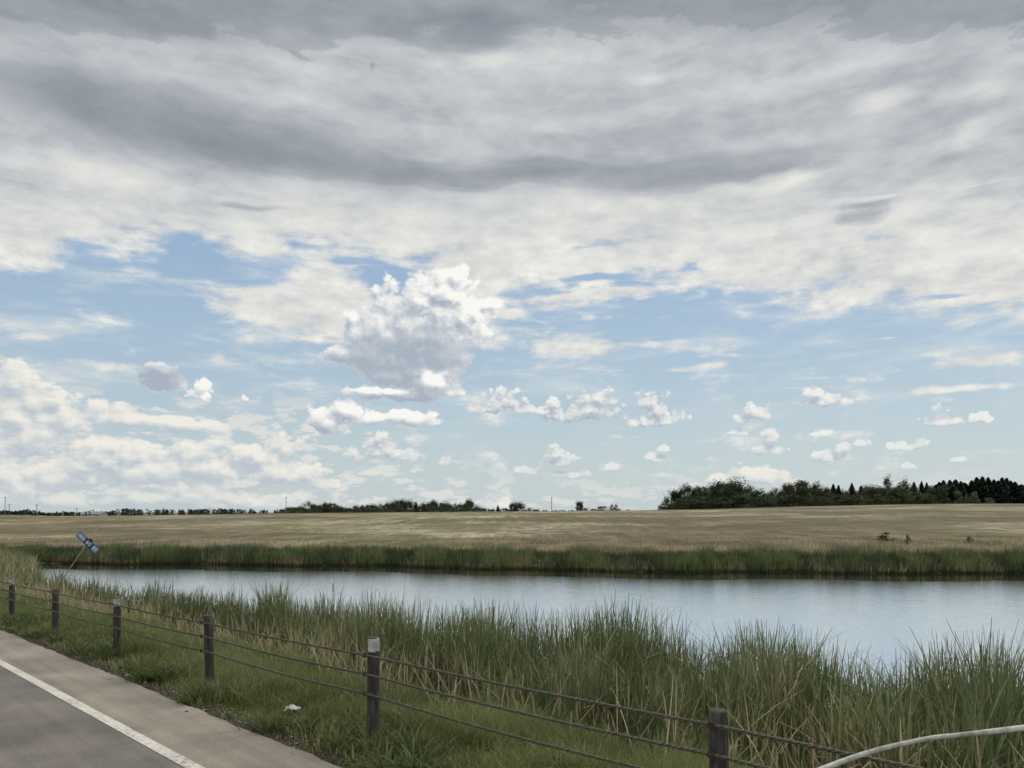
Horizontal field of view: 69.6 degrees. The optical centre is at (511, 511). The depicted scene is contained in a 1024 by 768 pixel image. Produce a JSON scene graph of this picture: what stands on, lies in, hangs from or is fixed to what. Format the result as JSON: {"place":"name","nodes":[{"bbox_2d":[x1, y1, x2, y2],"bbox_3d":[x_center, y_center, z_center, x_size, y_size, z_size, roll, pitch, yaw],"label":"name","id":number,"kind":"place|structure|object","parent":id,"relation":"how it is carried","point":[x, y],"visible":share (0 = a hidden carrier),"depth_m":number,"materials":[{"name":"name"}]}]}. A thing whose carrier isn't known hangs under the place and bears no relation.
{"place":"outdoors","nodes":[
{"label":"outdoors","id":0,"kind":"place"},
{"bbox_2d":[0,665,184,767],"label":"road","id":1,"kind":"structure","parent":0,"point":[40,727],"depth_m":6.13,"materials":[{"name":"grey asphalt"}]},
{"bbox_2d":[0,659,204,767],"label":"edge line","id":2,"kind":"object","parent":1,"relation":"on","point":[177,758],"visible":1,"depth_m":6.58,"materials":[{"name":"paint"}]},
{"bbox_2d":[0,504,1023,562],"bbox_3d":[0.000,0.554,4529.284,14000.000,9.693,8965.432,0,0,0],"label":"field","id":3,"kind":"structure","parent":0,"point":[916,520],"depth_m":121.74,"materials":[{"name":"beige plant"}]},
{"bbox_2d":[80,511,107,515],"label":"long shed","id":4,"kind":"structure","parent":3,"relation":"on","point":[98,513],"depth_m":556.79,"materials":[{"name":"white metal"}]},
{"bbox_2d":[301,501,310,509],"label":"broadleaf tree","id":5,"kind":"object","parent":3,"relation":"on","point":[308,503],"visible":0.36,"depth_m":459.07,"materials":[{"name":"green plant"}]},
{"bbox_2d":[0,508,614,515],"bbox_3d":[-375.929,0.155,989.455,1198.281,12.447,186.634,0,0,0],"label":"wood","id":6,"kind":"object","parent":3,"relation":"on","point":[126,511],"visible":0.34,"depth_m":949.95,"materials":[{"name":"green plant"}]},
{"bbox_2d":[320,501,330,512],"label":"broadleaf tree","id":7,"kind":"object","parent":3,"relation":"on","point":[325,507],"visible":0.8,"depth_m":446.14,"materials":[{"name":"green plant"}]},
{"bbox_2d":[381,501,391,511],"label":"broadleaf tree","id":8,"kind":"object","parent":3,"relation":"on","point":[387,505],"visible":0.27,"depth_m":449.59,"materials":[{"name":"green plant"}]},
{"bbox_2d":[395,498,408,511],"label":"broadleaf tree","id":9,"kind":"object","parent":3,"relation":"on","point":[403,504],"visible":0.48,"depth_m":469.14,"materials":[{"name":"green plant"}]},
{"bbox_2d":[405,499,414,509],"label":"broadleaf tree","id":10,"kind":"object","parent":3,"relation":"on","point":[410,505],"visible":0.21,"depth_m":491.21,"materials":[{"name":"green plant"}]},
{"bbox_2d":[417,502,428,511],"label":"broadleaf tree","id":11,"kind":"object","parent":3,"relation":"on","point":[423,505],"visible":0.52,"depth_m":445.83,"materials":[{"name":"green plant"}]},
{"bbox_2d":[430,499,439,507],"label":"broadleaf tree","id":12,"kind":"object","parent":3,"relation":"on","point":[435,504],"visible":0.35,"depth_m":489.85,"materials":[{"name":"green plant"}]},
{"bbox_2d":[439,501,452,511],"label":"broadleaf tree","id":13,"kind":"object","parent":3,"relation":"on","point":[446,505],"visible":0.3,"depth_m":486.55,"materials":[{"name":"green plant"}]},
{"bbox_2d":[462,498,478,510],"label":"broadleaf tree","id":14,"kind":"object","parent":3,"relation":"on","point":[471,504],"visible":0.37,"depth_m":469.47,"materials":[{"name":"green plant"}]},
{"bbox_2d":[506,501,516,510],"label":"broadleaf tree","id":15,"kind":"object","parent":3,"relation":"on","point":[511,505],"visible":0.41,"depth_m":469.04,"materials":[{"name":"green plant"}]},
{"bbox_2d":[512,501,525,510],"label":"broadleaf tree","id":16,"kind":"object","parent":3,"relation":"on","point":[519,506],"visible":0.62,"depth_m":470.91,"materials":[{"name":"green plant"}]},
{"bbox_2d":[575,501,583,510],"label":"broadleaf tree","id":17,"kind":"object","parent":3,"relation":"on","point":[580,504],"visible":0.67,"depth_m":448.60,"materials":[{"name":"green plant"}]},
{"bbox_2d":[595,505,609,510],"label":"shrub","id":18,"kind":"object","parent":3,"relation":"on","point":[601,509],"visible":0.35,"depth_m":451.55,"materials":[{"name":"green plant"}]},
{"bbox_2d":[661,499,677,509],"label":"shrub","id":19,"kind":"object","parent":3,"relation":"on","point":[671,504],"visible":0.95,"depth_m":308.67,"materials":[{"name":"green plant"}]},
{"bbox_2d":[666,488,684,509],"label":"broadleaf tree","id":20,"kind":"object","parent":3,"relation":"on","point":[674,494],"visible":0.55,"depth_m":317.72,"materials":[{"name":"green plant"}]},
{"bbox_2d":[667,497,689,509],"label":"shrub","id":21,"kind":"object","parent":3,"relation":"on","point":[682,505],"visible":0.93,"depth_m":309.28,"materials":[{"name":"green plant"}]},
{"bbox_2d":[676,498,691,509],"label":"shrub","id":22,"kind":"object","parent":3,"relation":"on","point":[683,504],"visible":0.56,"depth_m":311.14,"materials":[{"name":"green plant"}]},
{"bbox_2d":[676,482,699,506],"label":"broadleaf tree","id":23,"kind":"object","parent":3,"relation":"on","point":[686,490],"visible":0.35,"depth_m":318.94,"materials":[{"name":"green plant"}]},
{"bbox_2d":[686,498,701,509],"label":"shrub","id":24,"kind":"object","parent":3,"relation":"on","point":[697,506],"visible":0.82,"depth_m":309.94,"materials":[{"name":"green plant"}]},
{"bbox_2d":[686,485,709,506],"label":"broadleaf tree","id":25,"kind":"object","parent":3,"relation":"on","point":[700,489],"visible":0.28,"depth_m":324.49,"materials":[{"name":"green plant"}]},
{"bbox_2d":[688,494,713,508],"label":"shrub","id":26,"kind":"object","parent":3,"relation":"on","point":[700,501],"visible":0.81,"depth_m":309.45,"materials":[{"name":"green plant"}]},
{"bbox_2d":[698,495,718,508],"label":"shrub","id":27,"kind":"object","parent":3,"relation":"on","point":[710,502],"visible":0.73,"depth_m":310.90,"materials":[{"name":"green plant"}]},
{"bbox_2d":[710,498,729,508],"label":"shrub","id":28,"kind":"object","parent":3,"relation":"on","point":[718,503],"visible":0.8,"depth_m":309.46,"materials":[{"name":"green plant"}]},
{"bbox_2d":[706,478,734,507],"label":"broadleaf tree","id":29,"kind":"object","parent":3,"relation":"on","point":[713,489],"visible":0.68,"depth_m":316.32,"materials":[{"name":"green plant"}]},
{"bbox_2d":[716,496,735,508],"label":"shrub","id":30,"kind":"object","parent":3,"relation":"on","point":[729,503],"visible":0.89,"depth_m":309.50,"materials":[{"name":"green plant"}]},
{"bbox_2d":[718,476,750,505],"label":"broadleaf tree","id":31,"kind":"object","parent":3,"relation":"on","point":[738,487],"visible":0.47,"depth_m":318.55,"materials":[{"name":"green plant"}]},
{"bbox_2d":[725,494,748,508],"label":"shrub","id":32,"kind":"object","parent":3,"relation":"on","point":[735,497],"visible":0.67,"depth_m":311.16,"materials":[{"name":"green plant"}]},
{"bbox_2d":[732,494,753,507],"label":"shrub","id":33,"kind":"object","parent":3,"relation":"on","point":[742,498],"visible":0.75,"depth_m":311.52,"materials":[{"name":"green plant"}]},
{"bbox_2d":[738,497,758,507],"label":"shrub","id":34,"kind":"object","parent":3,"relation":"on","point":[749,499],"visible":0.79,"depth_m":311.24,"materials":[{"name":"green plant"}]},
{"bbox_2d":[743,484,758,506],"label":"broadleaf tree","id":35,"kind":"object","parent":3,"relation":"on","point":[752,493],"visible":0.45,"depth_m":321.73,"materials":[{"name":"green plant"}]},
{"bbox_2d":[752,496,768,507],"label":"shrub","id":36,"kind":"object","parent":3,"relation":"on","point":[761,503],"visible":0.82,"depth_m":310.61,"materials":[{"name":"green plant"}]},
{"bbox_2d":[755,488,771,505],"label":"broadleaf tree","id":37,"kind":"object","parent":3,"relation":"on","point":[761,492],"visible":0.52,"depth_m":317.45,"materials":[{"name":"green plant"}]},
{"bbox_2d":[764,496,782,506],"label":"shrub","id":38,"kind":"object","parent":3,"relation":"on","point":[771,499],"visible":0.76,"depth_m":311.23,"materials":[{"name":"green plant"}]},
{"bbox_2d":[767,487,780,505],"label":"broadleaf tree","id":39,"kind":"object","parent":3,"relation":"on","point":[775,491],"visible":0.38,"depth_m":321.52,"materials":[{"name":"green plant"}]},
{"bbox_2d":[774,494,793,506],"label":"shrub","id":40,"kind":"object","parent":3,"relation":"on","point":[780,498],"visible":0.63,"depth_m":312.46,"materials":[{"name":"green plant"}]},
{"bbox_2d":[776,482,798,505],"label":"broadleaf tree","id":41,"kind":"object","parent":3,"relation":"on","point":[788,488],"visible":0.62,"depth_m":316.40,"materials":[{"name":"green plant"}]},
{"bbox_2d":[777,493,801,506],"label":"shrub","id":42,"kind":"object","parent":3,"relation":"on","point":[786,500],"visible":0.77,"depth_m":311.43,"materials":[{"name":"green plant"}]},
{"bbox_2d":[785,495,805,506],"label":"shrub","id":43,"kind":"object","parent":3,"relation":"on","point":[796,498],"visible":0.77,"depth_m":311.59,"materials":[{"name":"green plant"}]},
{"bbox_2d":[790,480,812,505],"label":"broadleaf tree","id":44,"kind":"object","parent":3,"relation":"on","point":[802,488],"visible":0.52,"depth_m":317.44,"materials":[{"name":"green plant"}]},
{"bbox_2d":[797,497,812,506],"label":"shrub","id":45,"kind":"object","parent":3,"relation":"on","point":[806,502],"visible":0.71,"depth_m":310.44,"materials":[{"name":"green plant"}]},
{"bbox_2d":[811,481,821,502],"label":"broadleaf tree","id":46,"kind":"object","parent":3,"relation":"on","point":[815,488],"visible":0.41,"depth_m":321.62,"materials":[{"name":"green plant"}]},
{"bbox_2d":[808,495,824,505],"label":"shrub","id":47,"kind":"object","parent":3,"relation":"on","point":[813,499],"visible":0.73,"depth_m":311.17,"materials":[{"name":"green plant"}]},
{"bbox_2d":[812,497,831,505],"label":"shrub","id":48,"kind":"object","parent":3,"relation":"on","point":[824,501],"visible":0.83,"depth_m":308.93,"materials":[{"name":"green plant"}]},
{"bbox_2d":[817,487,836,504],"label":"broadleaf tree","id":49,"kind":"object","parent":3,"relation":"on","point":[825,492],"visible":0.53,"depth_m":316.88,"materials":[{"name":"green plant"}]},
{"bbox_2d":[829,484,835,498],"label":"spruce tree","id":50,"kind":"object","parent":3,"relation":"on","point":[833,488],"visible":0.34,"depth_m":329.41,"materials":[{"name":"green plant"}]},
{"bbox_2d":[830,495,847,505],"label":"shrub","id":51,"kind":"object","parent":3,"relation":"on","point":[839,500],"visible":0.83,"depth_m":310.51,"materials":[{"name":"green plant"}]},
{"bbox_2d":[834,485,843,503],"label":"spruce tree","id":52,"kind":"object","parent":3,"relation":"on","point":[838,492],"visible":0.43,"depth_m":327.51,"materials":[{"name":"green plant"}]},
{"bbox_2d":[835,497,853,505],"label":"shrub","id":53,"kind":"object","parent":3,"relation":"on","point":[846,498],"visible":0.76,"depth_m":309.90,"materials":[{"name":"green plant"}]},
{"bbox_2d":[845,483,856,499],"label":"spruce tree","id":54,"kind":"object","parent":3,"relation":"on","point":[851,491],"visible":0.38,"depth_m":329.33,"materials":[{"name":"green plant"}]},
{"bbox_2d":[848,494,870,504],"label":"shrub","id":55,"kind":"object","parent":3,"relation":"on","point":[858,496],"visible":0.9,"depth_m":307.98,"materials":[{"name":"green plant"}]},
{"bbox_2d":[857,486,863,504],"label":"spruce tree","id":56,"kind":"object","parent":3,"relation":"on","point":[860,490],"visible":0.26,"depth_m":329.57,"materials":[{"name":"green plant"}]},
{"bbox_2d":[857,495,876,504],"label":"shrub","id":57,"kind":"object","parent":3,"relation":"on","point":[869,500],"visible":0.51,"depth_m":311.54,"materials":[{"name":"green plant"}]},
{"bbox_2d":[859,484,885,503],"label":"broadleaf tree","id":58,"kind":"object","parent":3,"relation":"on","point":[869,492],"visible":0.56,"depth_m":316.99,"materials":[{"name":"green plant"}]},
{"bbox_2d":[866,494,889,504],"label":"shrub","id":59,"kind":"object","parent":3,"relation":"on","point":[883,500],"visible":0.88,"depth_m":308.46,"materials":[{"name":"green plant"}]},
{"bbox_2d":[876,531,896,541],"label":"shrub","id":60,"kind":"object","parent":3,"relation":"on","point":[881,536],"visible":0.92,"depth_m":71.46,"materials":[{"name":"green plant"}]},
{"bbox_2d":[882,473,897,499],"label":"broadleaf tree","id":61,"kind":"object","parent":3,"relation":"on","point":[887,482],"visible":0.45,"depth_m":316.90,"materials":[{"name":"green plant"}]},
{"bbox_2d":[886,495,901,504],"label":"shrub","id":62,"kind":"object","parent":3,"relation":"on","point":[897,500],"visible":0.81,"depth_m":308.76,"materials":[{"name":"green plant"}]},
{"bbox_2d":[888,487,905,503],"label":"broadleaf tree","id":63,"kind":"object","parent":3,"relation":"on","point":[896,490],"visible":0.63,"depth_m":312.72,"materials":[{"name":"green plant"}]},
{"bbox_2d":[889,493,910,503],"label":"shrub","id":64,"kind":"object","parent":3,"relation":"on","point":[899,495],"visible":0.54,"depth_m":311.89,"materials":[{"name":"green plant"}]},
{"bbox_2d":[895,477,914,503],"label":"broadleaf tree","id":65,"kind":"object","parent":3,"relation":"on","point":[904,485],"visible":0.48,"depth_m":319.01,"materials":[{"name":"green plant"}]},
{"bbox_2d":[901,496,915,503],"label":"shrub","id":66,"kind":"object","parent":3,"relation":"on","point":[908,500],"visible":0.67,"depth_m":311.25,"materials":[{"name":"green plant"}]},
{"bbox_2d":[908,484,922,496],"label":"broadleaf tree","id":67,"kind":"object","parent":3,"relation":"on","point":[913,489],"visible":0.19,"depth_m":328.21,"materials":[{"name":"green plant"}]},
{"bbox_2d":[912,492,922,502],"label":"broadleaf tree","id":68,"kind":"object","parent":3,"relation":"on","point":[918,494],"visible":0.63,"depth_m":314.02,"materials":[{"name":"green plant"}]},
{"bbox_2d":[911,496,928,503],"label":"shrub","id":69,"kind":"object","parent":3,"relation":"on","point":[919,501],"visible":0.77,"depth_m":310.88,"materials":[{"name":"green plant"}]},
{"bbox_2d":[918,481,924,495],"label":"spruce tree","id":70,"kind":"object","parent":3,"relation":"on","point":[921,487],"visible":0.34,"depth_m":331.62,"materials":[{"name":"green plant"}]},
{"bbox_2d":[918,494,935,503],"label":"shrub","id":71,"kind":"object","parent":3,"relation":"on","point":[931,501],"visible":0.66,"depth_m":310.51,"materials":[{"name":"green plant"}]},
{"bbox_2d":[920,493,941,503],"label":"shrub","id":72,"kind":"object","parent":3,"relation":"on","point":[929,496],"visible":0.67,"depth_m":310.71,"materials":[{"name":"green plant"}]},
{"bbox_2d":[924,486,942,502],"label":"broadleaf tree","id":73,"kind":"object","parent":3,"relation":"on","point":[931,491],"visible":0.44,"depth_m":317.33,"materials":[{"name":"green plant"}]},
{"bbox_2d":[931,484,950,503],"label":"broadleaf tree","id":74,"kind":"object","parent":3,"relation":"on","point":[944,499],"visible":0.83,"depth_m":314.98,"materials":[{"name":"green plant"}]},
{"bbox_2d":[945,480,956,503],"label":"spruce tree","id":75,"kind":"object","parent":3,"relation":"on","point":[951,496],"visible":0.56,"depth_m":322.05,"materials":[{"name":"green plant"}]},
{"bbox_2d":[952,479,958,488],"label":"spruce tree","id":76,"kind":"object","parent":3,"relation":"on","point":[955,482],"visible":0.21,"depth_m":330.28,"materials":[{"name":"green plant"}]},
{"bbox_2d":[953,491,962,503],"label":"broadleaf tree","id":77,"kind":"object","parent":3,"relation":"on","point":[956,494],"visible":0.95,"depth_m":309.71,"materials":[{"name":"green plant"}]},
{"bbox_2d":[956,482,969,503],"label":"spruce tree","id":78,"kind":"object","parent":3,"relation":"on","point":[960,488],"visible":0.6,"depth_m":321.93,"materials":[{"name":"green plant"}]},
{"bbox_2d":[963,493,968,503],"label":"broadleaf tree","id":79,"kind":"object","parent":3,"relation":"on","point":[966,499],"visible":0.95,"depth_m":307.92,"materials":[{"name":"green plant"}]},
{"bbox_2d":[965,480,980,500],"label":"spruce tree","id":80,"kind":"object","parent":3,"relation":"on","point":[970,486],"visible":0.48,"depth_m":323.17,"materials":[{"name":"green plant"}]},
{"bbox_2d":[969,491,980,503],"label":"broadleaf tree","id":81,"kind":"object","parent":3,"relation":"on","point":[974,496],"visible":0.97,"depth_m":307.58,"materials":[{"name":"green plant"}]},
{"bbox_2d":[969,477,985,503],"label":"spruce tree","id":82,"kind":"object","parent":3,"relation":"on","point":[976,480],"visible":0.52,"depth_m":322.60,"materials":[{"name":"green plant"}]},
{"bbox_2d":[975,476,992,503],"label":"spruce tree","id":83,"kind":"object","parent":3,"relation":"on","point":[982,490],"visible":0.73,"depth_m":321.01,"materials":[{"name":"green plant"}]},
{"bbox_2d":[984,497,995,503],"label":"shrub","id":84,"kind":"object","parent":3,"relation":"on","point":[989,501],"visible":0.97,"depth_m":305.79,"materials":[{"name":"green plant"}]},
{"bbox_2d":[986,477,999,503],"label":"spruce tree","id":85,"kind":"object","parent":3,"relation":"on","point":[989,482],"visible":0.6,"depth_m":322.20,"materials":[{"name":"green plant"}]},
{"bbox_2d":[992,479,1006,503],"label":"spruce tree","id":86,"kind":"object","parent":3,"relation":"on","point":[994,481],"visible":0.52,"depth_m":323.15,"materials":[{"name":"green plant"}]},
{"bbox_2d":[992,480,1011,503],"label":"spruce tree","id":87,"kind":"object","parent":3,"relation":"on","point":[1000,488],"visible":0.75,"depth_m":322.21,"materials":[{"name":"green plant"}]},
{"bbox_2d":[1000,477,1015,503],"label":"spruce tree","id":88,"kind":"object","parent":3,"relation":"on","point":[1003,483],"visible":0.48,"depth_m":324.41,"materials":[{"name":"green plant"}]},
{"bbox_2d":[1007,480,1018,503],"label":"spruce tree","id":89,"kind":"object","parent":3,"relation":"on","point":[1010,484],"visible":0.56,"depth_m":326.74,"materials":[{"name":"green plant"}]},
{"bbox_2d":[1011,481,1023,503],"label":"spruce tree","id":90,"kind":"object","parent":3,"relation":"on","point":[1015,485],"visible":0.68,"depth_m":325.03,"materials":[{"name":"green plant"}]},
{"bbox_2d":[1014,485,1023,503],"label":"spruce tree","id":91,"kind":"object","parent":3,"relation":"on","point":[1020,490],"visible":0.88,"depth_m":324.48,"materials":[{"name":"green plant"}]},
{"bbox_2d":[0,558,1023,767],"bbox_3d":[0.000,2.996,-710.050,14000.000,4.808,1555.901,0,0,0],"label":"ground","id":92,"kind":"structure","parent":0,"point":[242,713],"depth_m":7.12,"materials":[{"name":"green plant"}]},
{"bbox_2d":[48,529,99,598],"bbox_3d":[-14.663,1.871,24.481,1.947,2.654,0.072,0,0,0],"label":"street sign","id":93,"kind":"object","parent":92,"relation":"on","point":[88,543],"visible":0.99,"depth_m":24.46,"materials":[{"name":"blue metal"}]},
{"bbox_2d":[0,630,341,767],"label":"road shoulder","id":94,"kind":"object","parent":92,"relation":"on","point":[200,737],"visible":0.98,"depth_m":6.78},
{"bbox_2d":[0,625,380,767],"bbox_3d":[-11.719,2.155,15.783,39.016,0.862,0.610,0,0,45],"label":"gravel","id":95,"kind":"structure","parent":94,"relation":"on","point":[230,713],"depth_m":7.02,"materials":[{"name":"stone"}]},
{"bbox_2d":[283,704,300,710],"bbox_3d":[-2.080,1.852,6.965,0.155,0.066,0.109,0,0,0],"label":"paper scrap","id":96,"kind":"object","parent":92,"relation":"on","point":[292,707],"visible":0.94,"depth_m":6.95,"materials":[{"name":"white paper"}]},
{"bbox_2d":[0,579,923,767],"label":"cable fence","id":97,"kind":"object","parent":92,"relation":"on","point":[717,754],"visible":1,"depth_m":5.50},
{"bbox_2d":[0,552,1023,767],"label":"cattails","id":98,"kind":"object","parent":92,"relation":"on","point":[791,699],"visible":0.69,"depth_m":9.59,"materials":[{"name":"green plant"}]},
{"bbox_2d":[131,579,982,675],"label":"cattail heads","id":99,"kind":"object","parent":92,"relation":"on","point":[602,644],"visible":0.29,"depth_m":14.25,"materials":[{"name":"brown plant"}]},
{"bbox_2d":[818,725,1023,767],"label":"bent tube","id":100,"kind":"object","parent":92,"relation":"on","point":[1000,730],"visible":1,"depth_m":2.74,"materials":[{"name":"plastic"}]},
{"bbox_2d":[0,0,1023,511],"label":"sky","id":101,"kind":"structure","parent":0,"point":[257,255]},
{"bbox_2d":[33,563,1023,695],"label":"pond water","id":102,"kind":"structure","parent":0,"point":[874,611],"depth_m":36.16,"materials":[{"name":"blue liquid"}]},
{"bbox_2d":[0,540,1023,594],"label":"cattails","id":103,"kind":"object","parent":102,"relation":"in","point":[845,560],"visible":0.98,"depth_m":53.56,"materials":[{"name":"green plant"}]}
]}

